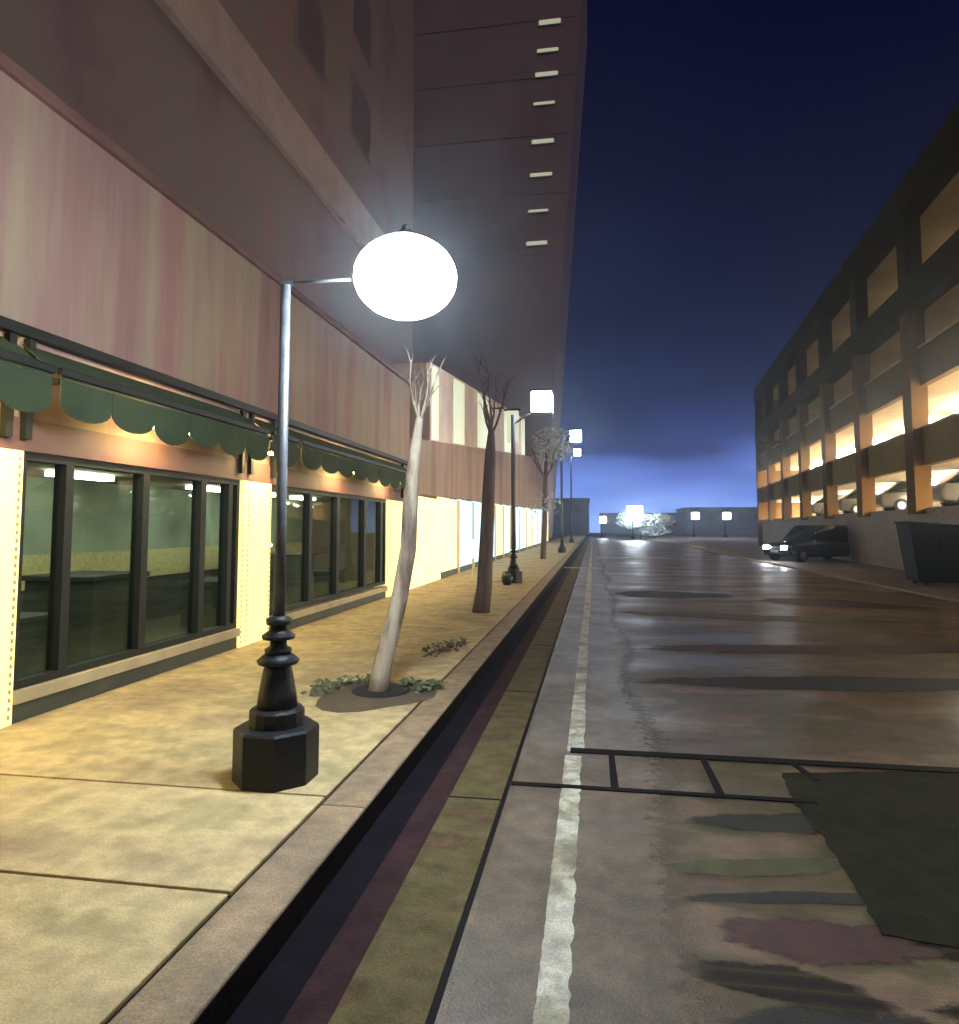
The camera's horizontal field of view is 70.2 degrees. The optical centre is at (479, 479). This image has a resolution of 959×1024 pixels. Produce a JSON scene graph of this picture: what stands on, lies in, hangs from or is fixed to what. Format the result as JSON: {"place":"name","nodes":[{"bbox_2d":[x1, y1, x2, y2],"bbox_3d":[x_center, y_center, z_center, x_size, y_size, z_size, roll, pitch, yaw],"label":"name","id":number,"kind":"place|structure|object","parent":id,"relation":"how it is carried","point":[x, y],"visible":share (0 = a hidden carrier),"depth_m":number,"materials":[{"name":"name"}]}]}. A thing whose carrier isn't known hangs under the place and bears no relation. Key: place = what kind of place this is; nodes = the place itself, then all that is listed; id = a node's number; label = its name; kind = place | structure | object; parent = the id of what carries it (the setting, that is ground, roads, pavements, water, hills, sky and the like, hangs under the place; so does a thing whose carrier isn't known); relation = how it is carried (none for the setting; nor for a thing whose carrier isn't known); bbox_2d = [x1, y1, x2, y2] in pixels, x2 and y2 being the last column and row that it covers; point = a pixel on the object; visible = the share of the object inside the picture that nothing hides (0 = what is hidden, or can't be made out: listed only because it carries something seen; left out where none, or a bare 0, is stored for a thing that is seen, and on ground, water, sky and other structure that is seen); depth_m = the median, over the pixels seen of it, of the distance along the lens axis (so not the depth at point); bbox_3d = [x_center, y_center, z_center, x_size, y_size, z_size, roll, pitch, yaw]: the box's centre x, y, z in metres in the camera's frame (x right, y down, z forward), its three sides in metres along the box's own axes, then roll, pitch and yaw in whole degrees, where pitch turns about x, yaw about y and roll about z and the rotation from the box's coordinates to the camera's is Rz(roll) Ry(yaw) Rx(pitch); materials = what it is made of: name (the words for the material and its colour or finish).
{"place":"outdoors","nodes":[
{"label":"outdoors","id":0,"kind":"place"},
{"bbox_2d":[0,0,414,493],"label":"apartment block","id":1,"kind":"structure","parent":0,"point":[276,136],"depth_m":19.74,"materials":[{"name":"paint"}]},
{"bbox_2d":[295,0,325,90],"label":"window","id":2,"kind":"structure","parent":1,"relation":"in","point":[310,22],"depth_m":23.04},
{"bbox_2d":[350,69,370,163],"bbox_3d":[-4.846,-14.786,27.954,0.049,2.600,2.400,-1,-4,9],"label":"window","id":3,"kind":"structure","parent":1,"relation":"in","point":[360,107],"depth_m":27.80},
{"bbox_2d":[351,0,371,69],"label":"window","id":4,"kind":"structure","parent":1,"relation":"in","point":[361,19],"depth_m":28.30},
{"bbox_2d":[0,534,585,1023],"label":"pavement","id":5,"kind":"structure","parent":0,"point":[142,836],"depth_m":4.18,"materials":[{"name":"concrete"}]},
{"bbox_2d":[0,50,411,728],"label":"shop building","id":6,"kind":"structure","parent":5,"relation":"on","point":[116,258],"depth_m":8.38,"materials":[{"name":"pink"}]},
{"bbox_2d":[0,332,56,436],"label":"awning","id":7,"kind":"object","parent":6,"relation":"attached to","point":[23,389],"visible":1,"depth_m":5.46,"materials":[{"name":"green fabric"}]},
{"bbox_2d":[17,612,47,676],"bbox_3d":[-5.036,1.731,6.813,1.000,0.698,1.000,-1,-4,9],"label":"display table","id":8,"kind":"object","parent":6,"relation":"on","point":[32,647],"visible":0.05,"depth_m":6.96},
{"bbox_2d":[22,571,149,663],"bbox_3d":[-4.791,1.664,8.301,1.000,1.038,1.000,-1,-4,9],"label":"display table","id":9,"kind":"object","parent":6,"relation":"on","point":[98,613],"visible":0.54,"depth_m":7.91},
{"bbox_2d":[13,452,239,690],"bbox_3d":[-3.713,0.898,7.652,0.135,2.035,3.710,-1,-4,9],"label":"window","id":10,"kind":"structure","parent":6,"relation":"in","point":[57,666],"depth_m":7.43,"materials":[{"name":"metal"}]},
{"bbox_2d":[19,339,270,472],"bbox_3d":[-3.414,-0.653,7.650,0.419,0.870,3.790,-1,-4,9],"label":"awning","id":11,"kind":"object","parent":6,"relation":"attached to","point":[92,405],"visible":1,"depth_m":6.93,"materials":[{"name":"green fabric"}]},
{"bbox_2d":[177,577,217,627],"bbox_3d":[-4.284,2.026,11.341,1.000,0.740,1.000,-1,-4,9],"label":"display table","id":12,"kind":"object","parent":6,"relation":"on","point":[210,602],"visible":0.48,"depth_m":10.90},
{"bbox_2d":[247,413,299,477],"bbox_3d":[-3.018,-0.486,10.037,0.419,0.870,0.840,-1,-4,9],"label":"awning","id":13,"kind":"object","parent":6,"relation":"attached to","point":[292,448],"visible":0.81,"depth_m":10.11,"materials":[{"name":"green fabric"}]},
{"bbox_2d":[269,552,317,610],"bbox_3d":[-3.907,2.015,13.617,1.000,1.080,1.000,-1,-4,9],"label":"display table","id":14,"kind":"object","parent":6,"relation":"on","point":[293,575],"visible":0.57,"depth_m":13.16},
{"bbox_2d":[269,485,385,615],"bbox_3d":[-2.777,1.273,13.288,0.135,1.995,5.960,-1,-4,9],"label":"window","id":15,"kind":"structure","parent":6,"relation":"in","point":[380,506],"depth_m":13.14,"materials":[{"name":"metal"}]},
{"bbox_2d":[314,568,346,600],"bbox_3d":[-3.629,2.344,15.275,1.000,0.655,1.000,-1,-4,9],"label":"display table","id":16,"kind":"object","parent":6,"relation":"on","point":[321,581],"visible":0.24,"depth_m":14.80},
{"bbox_2d":[288,429,406,497],"bbox_3d":[-2.355,-0.207,14.022,0.419,0.870,7.040,-1,-4,9],"label":"awning","id":17,"kind":"object","parent":6,"relation":"attached to","point":[313,458],"visible":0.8,"depth_m":12.65,"materials":[{"name":"green fabric"}]},
{"bbox_2d":[300,681,349,696],"bbox_3d":[-1.556,2.098,6.866,0.279,0.116,0.460,-2,-5,29],"label":"weed","id":18,"kind":"object","parent":5,"relation":"on","point":[317,690],"visible":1,"depth_m":6.79,"materials":[{"name":"green plant"}]},
{"bbox_2d":[312,673,370,688],"bbox_3d":[-1.366,2.117,7.152,0.803,0.128,0.276,2,-4,-26],"label":"weed","id":19,"kind":"object","parent":5,"relation":"on","point":[366,679],"visible":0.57,"depth_m":7.14,"materials":[{"name":"green plant"}]},
{"bbox_2d":[232,224,455,792],"bbox_3d":[-0.879,0.121,4.568,1.459,3.695,0.690,-1,-4,9],"label":"street lamp","id":20,"kind":"object","parent":5,"relation":"on","point":[405,272],"visible":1,"depth_m":4.43,"materials":[{"name":"metal"}]},
{"bbox_2d":[315,680,436,712],"bbox_3d":[-1.014,2.123,6.711,1.153,0.004,1.302,-1,-4,9],"label":"earth stain","id":21,"kind":"object","parent":5,"relation":"on","point":[344,699],"visible":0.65,"depth_m":6.51,"materials":[{"name":"brown soil"}]},
{"bbox_2d":[351,683,410,697],"bbox_3d":[-0.992,2.134,6.905,0.600,0.050,0.596,-1,-4,9],"label":"soil pit","id":22,"kind":"object","parent":5,"relation":"on","point":[394,690],"visible":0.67,"depth_m":6.78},
{"bbox_2d":[368,347,446,691],"bbox_3d":[-0.753,0.440,6.883,0.804,3.552,0.478,-1,-4,9],"label":"street tree","id":23,"kind":"object","parent":22,"relation":"in","point":[380,678],"visible":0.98,"depth_m":6.89,"materials":[{"name":"beige plant"}]},
{"bbox_2d":[398,677,443,690],"bbox_3d":[-0.611,2.116,7.061,0.507,0.108,0.327,-3,-5,34],"label":"weed","id":24,"kind":"object","parent":5,"relation":"on","point":[405,681],"visible":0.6,"depth_m":7.08,"materials":[{"name":"green plant"}]},
{"bbox_2d":[405,678,447,692],"bbox_3d":[-0.533,2.106,6.963,0.325,0.106,0.402,-3,-5,39],"label":"weed","id":25,"kind":"object","parent":5,"relation":"on","point":[423,685],"visible":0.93,"depth_m":6.93,"materials":[{"name":"green plant"}]},
{"bbox_2d":[421,637,467,656],"bbox_3d":[-0.437,2.221,9.063,0.323,0.153,0.930,-2,-5,28],"label":"dry brown weed","id":26,"kind":"object","parent":5,"relation":"on","point":[448,646],"visible":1,"depth_m":9.01,"materials":[{"name":"brown plant"}]},
{"bbox_2d":[391,362,548,589],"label":"storefront building","id":27,"kind":"structure","parent":5,"relation":"on","point":[453,444],"depth_m":25.34,"materials":[{"name":"beige"}]},
{"bbox_2d":[431,366,438,439],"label":"window","id":28,"kind":"structure","parent":27,"relation":"in","point":[435,397],"depth_m":21.51,"materials":[{"name":"beige"}]},
{"bbox_2d":[437,497,456,571],"bbox_3d":[-1.104,1.873,23.373,0.090,2.443,2.880,-1,-4,9],"label":"shop window","id":29,"kind":"structure","parent":27,"relation":"in","point":[448,506],"depth_m":23.38,"materials":[{"name":"beige"}]},
{"bbox_2d":[453,379,464,444],"bbox_3d":[-0.762,-2.502,25.502,0.030,2.529,2.000,-1,-4,9],"label":"window","id":30,"kind":"structure","parent":27,"relation":"in","point":[458,387],"depth_m":25.31,"materials":[{"name":"beige"}]},
{"bbox_2d":[456,499,471,566],"bbox_3d":[-0.580,2.067,26.524,0.090,2.496,2.880,-1,-4,9],"label":"shop window","id":31,"kind":"structure","parent":27,"relation":"in","point":[465,506],"depth_m":26.37,"materials":[{"name":"white"}]},
{"bbox_2d":[471,501,481,561],"bbox_3d":[-0.057,2.261,29.675,0.090,2.549,2.880,-1,-4,9],"label":"shop window","id":32,"kind":"structure","parent":27,"relation":"in","point":[477,504],"depth_m":29.27,"materials":[{"name":"white"}]},
{"bbox_2d":[477,393,488,447],"bbox_3d":[0.187,-2.645,31.248,0.030,2.696,3.200,-1,-4,9],"label":"window","id":33,"kind":"structure","parent":27,"relation":"in","point":[482,431],"depth_m":30.49,"materials":[{"name":"beige"}]},
{"bbox_2d":[495,504,502,555],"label":"shop window","id":34,"kind":"structure","parent":27,"relation":"in","point":[499,508],"depth_m":36.09,"materials":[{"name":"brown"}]},
{"bbox_2d":[503,505,509,553],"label":"shop window","id":35,"kind":"structure","parent":27,"relation":"in","point":[506,508],"depth_m":39.14,"materials":[{"name":"white"}]},
{"bbox_2d":[495,407,519,442],"bbox_3d":[1.305,-2.684,33.503,1.400,1.730,0.200,-1,-4,9],"label":"hanging sign","id":36,"kind":"object","parent":27,"relation":"attached to","point":[510,412],"visible":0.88,"depth_m":33.37,"materials":[{"name":"metal"}]},
{"bbox_2d":[504,411,510,452],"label":"window","id":37,"kind":"structure","parent":27,"relation":"in","point":[507,446],"depth_m":39.11,"materials":[{"name":"beige"}]},
{"bbox_2d":[511,507,518,549],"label":"shop window","id":38,"kind":"structure","parent":27,"relation":"in","point":[517,509],"depth_m":44.71,"materials":[{"name":"white"}]},
{"bbox_2d":[518,507,525,548],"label":"shop window","id":39,"kind":"structure","parent":27,"relation":"in","point":[522,510],"depth_m":48.03,"materials":[{"name":"white"}]},
{"bbox_2d":[521,419,524,454],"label":"window","id":40,"kind":"structure","parent":27,"relation":"in","point":[522,421],"depth_m":49.10,"materials":[{"name":"beige"}]},
{"bbox_2d":[526,508,531,546],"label":"shop window","id":41,"kind":"structure","parent":27,"relation":"in","point":[529,512],"depth_m":53.16,"materials":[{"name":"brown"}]},
{"bbox_2d":[532,508,536,544],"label":"shop window","id":42,"kind":"structure","parent":27,"relation":"in","point":[534,514],"depth_m":57.90,"materials":[{"name":"white"}]},
{"bbox_2d":[536,509,540,542],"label":"shop window","id":43,"kind":"structure","parent":27,"relation":"in","point":[539,511],"depth_m":63.12,"materials":[{"name":"white"}]},
{"bbox_2d":[464,539,478,581],"bbox_3d":[-0.198,2.454,20.692,0.580,1.290,0.580,-1,-4,9],"label":"globe light","id":44,"kind":"object","parent":5,"relation":"on","point":[471,548],"visible":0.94,"depth_m":20.52,"materials":[{"name":"white"}]},
{"bbox_2d":[472,352,515,612],"bbox_3d":[0.100,0.134,13.391,0.942,5.094,0.864,3,-5,-38],"label":"street tree","id":45,"kind":"object","parent":5,"relation":"on","point":[482,599],"visible":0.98,"depth_m":13.33,"materials":[{"name":"brown plant"}]},
{"bbox_2d":[501,571,512,584],"bbox_3d":[0.790,2.823,19.587,0.340,0.401,0.335,-1,-4,9],"label":"planter bowl","id":46,"kind":"object","parent":5,"relation":"on","point":[507,579],"visible":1,"depth_m":19.48,"materials":[{"name":"metal"}]},
{"bbox_2d":[505,389,553,583],"bbox_3d":[1.489,0.203,20.457,1.464,5.750,0.660,-1,-4,9],"label":"street lamp","id":47,"kind":"object","parent":5,"relation":"on","point":[541,402],"visible":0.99,"depth_m":20.32,"materials":[{"name":"metal"}]},
{"bbox_2d":[529,426,573,558],"bbox_3d":[3.763,0.705,35.930,2.606,7.063,2.320,-1,-4,9],"label":"street tree","id":48,"kind":"object","parent":5,"relation":"on","point":[545,495],"visible":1,"depth_m":35.83,"materials":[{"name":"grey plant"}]},
{"bbox_2d":[558,429,581,552],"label":"street lamp","id":49,"kind":"object","parent":5,"relation":"on","point":[577,435],"visible":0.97,"depth_m":44.55,"materials":[{"name":"metal"}]},
{"bbox_2d":[569,448,580,542],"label":"street lamp","id":50,"kind":"object","parent":5,"relation":"on","point":[577,452],"visible":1,"depth_m":74.32,"materials":[{"name":"metal"}]},
{"bbox_2d":[412,0,586,537],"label":"office tower","id":51,"kind":"structure","parent":0,"point":[498,94],"depth_m":104.37,"materials":[{"name":"brown"}]},
{"bbox_2d":[526,240,547,246],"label":"lit window","id":52,"kind":"structure","parent":51,"relation":"in","point":[533,243],"depth_m":102.55,"materials":[{"name":"beige"}]},
{"bbox_2d":[527,209,548,213],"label":"lit window","id":53,"kind":"structure","parent":51,"relation":"in","point":[537,211],"depth_m":102.85,"materials":[{"name":"beige"}]},
{"bbox_2d":[529,172,552,178],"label":"lit window","id":54,"kind":"structure","parent":51,"relation":"in","point":[545,174],"depth_m":103.13,"materials":[{"name":"beige"}]},
{"bbox_2d":[531,138,554,145],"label":"lit window","id":55,"kind":"structure","parent":51,"relation":"in","point":[550,140],"depth_m":103.44,"materials":[{"name":"beige"}]},
{"bbox_2d":[533,100,555,106],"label":"lit window","id":56,"kind":"structure","parent":51,"relation":"in","point":[547,103],"depth_m":103.81,"materials":[{"name":"beige"}]},
{"bbox_2d":[535,70,558,78],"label":"lit window","id":57,"kind":"structure","parent":51,"relation":"in","point":[539,75],"depth_m":104.11,"materials":[{"name":"beige"}]},
{"bbox_2d":[536,47,558,54],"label":"lit window","id":58,"kind":"structure","parent":51,"relation":"in","point":[555,49],"depth_m":104.34,"materials":[{"name":"beige"}]},
{"bbox_2d":[538,18,560,26],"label":"lit window","id":59,"kind":"structure","parent":51,"relation":"in","point":[557,21],"depth_m":104.57,"materials":[{"name":"beige"}]},
{"bbox_2d":[549,535,568,541],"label":"ground","id":60,"kind":"structure","parent":0,"point":[554,537],"depth_m":121.65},
{"bbox_2d":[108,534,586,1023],"bbox_3d":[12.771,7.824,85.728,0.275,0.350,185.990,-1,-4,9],"label":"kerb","id":61,"kind":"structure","parent":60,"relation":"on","point":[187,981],"depth_m":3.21,"materials":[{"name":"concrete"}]},
{"bbox_2d":[193,538,584,1023],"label":"kerb face","id":62,"kind":"object","parent":61,"relation":"attached to","point":[227,1000],"visible":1,"depth_m":3.36},
{"bbox_2d":[226,535,587,1023],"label":"gutter channel","id":63,"kind":"object","parent":60,"relation":"on","point":[272,995],"visible":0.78,"depth_m":3.51,"materials":[{"name":"concrete"}]},
{"bbox_2d":[281,533,589,1023],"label":"gutter edge","id":64,"kind":"object","parent":60,"relation":"on","point":[319,997],"visible":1,"depth_m":3.50,"materials":[{"name":"concrete"}]},
{"bbox_2d":[328,533,590,1023],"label":"gutter pan","id":65,"kind":"object","parent":60,"relation":"on","point":[396,978],"visible":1,"depth_m":3.49,"materials":[{"name":"concrete"}]},
{"bbox_2d":[599,513,682,533],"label":"distant building","id":66,"kind":"structure","parent":60,"relation":"on","point":[610,526],"depth_m":173.70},
{"bbox_2d":[605,520,611,526],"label":"window","id":67,"kind":"structure","parent":66,"relation":"in","point":[608,523],"depth_m":174.53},
{"bbox_2d":[552,498,589,534],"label":"distant building","id":68,"kind":"structure","parent":0,"point":[580,515],"depth_m":168.25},
{"bbox_2d":[574,506,580,511],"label":"window","id":69,"kind":"structure","parent":68,"relation":"in","point":[576,508],"depth_m":168.13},
{"bbox_2d":[434,533,958,1023],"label":"road","id":70,"kind":"structure","parent":0,"point":[904,727],"depth_m":6.38,"materials":[{"name":"asphalt"}]},
{"bbox_2d":[426,547,586,1023],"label":"gutter seam","id":71,"kind":"object","parent":70,"relation":"on","point":[431,1018],"visible":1,"depth_m":3.51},
{"bbox_2d":[442,533,722,1023],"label":"worn lane","id":72,"kind":"structure","parent":70,"relation":"on","point":[628,960],"depth_m":3.52,"materials":[{"name":"asphalt"}]},
{"bbox_2d":[533,536,592,1023],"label":"painted line","id":73,"kind":"object","parent":72,"relation":"on","point":[553,996],"visible":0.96,"depth_m":3.47,"materials":[{"name":"white paint"}]},
{"bbox_2d":[600,516,605,536],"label":"street lamp","id":74,"kind":"object","parent":70,"relation":"on","point":[602,519],"visible":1,"depth_m":115.47,"materials":[{"name":"metal"}]},
{"bbox_2d":[564,557,684,567],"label":"stop line","id":75,"kind":"object","parent":70,"relation":"on","point":[634,557],"visible":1,"depth_m":40.55,"materials":[{"name":"white paint"}]},
{"bbox_2d":[627,505,642,538],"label":"street lamp","id":76,"kind":"object","parent":70,"relation":"on","point":[634,512],"visible":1,"depth_m":96.61,"materials":[{"name":"metal"}]},
{"bbox_2d":[616,510,675,539],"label":"tree","id":77,"kind":"object","parent":70,"relation":"on","point":[647,519],"visible":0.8,"depth_m":100.58,"materials":[{"name":"white plant"}]},
{"bbox_2d":[616,591,730,597],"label":"road stain","id":78,"kind":"object","parent":70,"relation":"on","point":[652,594],"visible":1,"depth_m":18.30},
{"bbox_2d":[511,747,958,803],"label":"tar seam","id":79,"kind":"object","parent":70,"relation":"on","point":[716,785],"visible":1,"depth_m":5.08,"materials":[{"name":"asphalt"}]},
{"bbox_2d":[687,813,817,834],"bbox_3d":[1.856,2.092,4.160,1.297,0.001,0.345,0,-4,3],"label":"road stain","id":80,"kind":"object","parent":70,"relation":"on","point":[793,822],"visible":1,"depth_m":4.17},
{"bbox_2d":[665,858,842,876],"bbox_3d":[1.484,2.054,3.614,1.338,0.001,0.216,0,-4,-1],"label":"road stain","id":81,"kind":"object","parent":70,"relation":"on","point":[764,868],"visible":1,"depth_m":3.62,"materials":[{"name":"asphalt"}]},
{"bbox_2d":[622,611,905,623],"bbox_3d":[5.564,2.750,13.570,6.249,0.001,1.136,-1,-4,16],"label":"road stain","id":82,"kind":"object","parent":70,"relation":"on","point":[772,618],"visible":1,"depth_m":13.48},
{"bbox_2d":[687,891,866,904],"bbox_3d":[1.562,2.033,3.321,1.347,0.001,0.134,0,-4,2],"label":"road stain","id":83,"kind":"object","parent":70,"relation":"on","point":[775,897],"visible":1,"depth_m":3.32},
{"bbox_2d":[683,960,896,1014],"bbox_3d":[1.186,1.988,2.686,0.899,0.001,0.294,-1,-4,9],"label":"road stain","id":84,"kind":"object","parent":70,"relation":"on","point":[795,985],"visible":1,"depth_m":2.68,"materials":[{"name":"asphalt"}]},
{"bbox_2d":[638,676,958,690],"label":"road stain","id":85,"kind":"object","parent":70,"relation":"on","point":[867,683],"visible":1,"depth_m":7.92,"materials":[{"name":"asphalt"}]},
{"bbox_2d":[643,645,958,653],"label":"road stain","id":86,"kind":"object","parent":70,"relation":"on","point":[818,649],"visible":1,"depth_m":10.15,"materials":[{"name":"asphalt"}]},
{"bbox_2d":[720,1005,931,1023],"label":"road stain","id":87,"kind":"object","parent":70,"relation":"on","point":[791,1014],"visible":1,"depth_m":2.50,"materials":[{"name":"asphalt"}]},
{"bbox_2d":[721,917,946,964],"bbox_3d":[1.583,2.008,2.950,1.192,0.001,0.396,-1,-4,9],"label":"road stain","id":88,"kind":"object","parent":70,"relation":"on","point":[820,942],"visible":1,"depth_m":2.97,"materials":[{"name":"asphalt"}]},
{"bbox_2d":[762,598,931,608],"bbox_3d":[8.602,2.934,16.191,4.246,0.001,2.008,-2,-5,27],"label":"road stain","id":89,"kind":"object","parent":70,"relation":"on","point":[832,603],"visible":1,"depth_m":16.14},
{"bbox_2d":[782,771,958,948],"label":"asphalt patch","id":90,"kind":"object","parent":70,"relation":"on","point":[892,840],"visible":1,"depth_m":3.93,"materials":[{"name":"asphalt"}]},
{"bbox_2d":[915,942,958,959],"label":"road stain","id":91,"kind":"object","parent":70,"relation":"on","point":[952,953],"visible":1,"depth_m":2.91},
{"bbox_2d":[934,1005,958,1018],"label":"road stain","id":92,"kind":"object","parent":70,"relation":"on","point":[952,1010],"visible":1,"depth_m":2.54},
{"bbox_2d":[675,507,757,533],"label":"distant building","id":93,"kind":"structure","parent":0,"point":[742,520],"depth_m":176.88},
{"bbox_2d":[706,515,713,520],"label":"window","id":94,"kind":"structure","parent":93,"relation":"in","point":[708,517],"depth_m":177.25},
{"bbox_2d":[738,514,745,520],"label":"window","id":95,"kind":"structure","parent":93,"relation":"in","point":[742,517],"depth_m":175.94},
{"bbox_2d":[555,0,958,532],"label":"sky","id":96,"kind":"structure","parent":0,"point":[734,155],"materials":[{"name":"blue"}]},
{"bbox_2d":[628,534,958,602],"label":"pavement","id":97,"kind":"structure","parent":0,"point":[745,546],"depth_m":32.01,"materials":[{"name":"asphalt"}]},
{"bbox_2d":[691,512,698,536],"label":"street lamp","id":98,"kind":"object","parent":97,"relation":"on","point":[694,515],"visible":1,"depth_m":113.06,"materials":[{"name":"metal"}]},
{"bbox_2d":[722,512,730,536],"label":"street lamp","id":99,"kind":"object","parent":97,"relation":"on","point":[726,515],"visible":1,"depth_m":112.25,"materials":[{"name":"metal"}]},
{"bbox_2d":[763,525,849,561],"bbox_3d":[17.627,3.331,35.949,5.235,1.850,2.360,1,-4,-19],"label":"parked car","id":100,"kind":"object","parent":97,"relation":"on","point":[801,543],"visible":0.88,"depth_m":35.16,"materials":[{"name":"paint"}]},
{"bbox_2d":[753,101,958,569],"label":"parking garage","id":101,"kind":"structure","parent":97,"relation":"on","point":[857,388],"depth_m":31.50,"materials":[{"name":"beige"}]},
{"bbox_2d":[812,494,845,515],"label":"garage car","id":102,"kind":"object","parent":101,"relation":"on","point":[817,507],"visible":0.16,"depth_m":47.84,"materials":[{"name":"grey metal"}]},
{"bbox_2d":[838,488,884,513],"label":"garage car","id":103,"kind":"object","parent":101,"relation":"on","point":[847,503],"visible":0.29,"depth_m":40.59,"materials":[{"name":"beige metal"}]},
{"bbox_2d":[875,481,942,510],"bbox_3d":[22.350,0.867,34.117,4.535,1.550,2.160,-1,-4,14],"label":"garage car","id":104,"kind":"object","parent":101,"relation":"on","point":[893,497],"visible":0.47,"depth_m":33.78,"materials":[{"name":"beige metal"}]},
{"bbox_2d":[932,469,958,506],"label":"garage car","id":105,"kind":"object","parent":101,"relation":"on","point":[945,491],"visible":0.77,"depth_m":26.33,"materials":[{"name":"beige metal"}]},
{"bbox_2d":[893,521,958,586],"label":"waste container","id":106,"kind":"object","parent":97,"relation":"on","point":[929,552],"visible":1,"depth_m":20.00,"materials":[{"name":"metal"}]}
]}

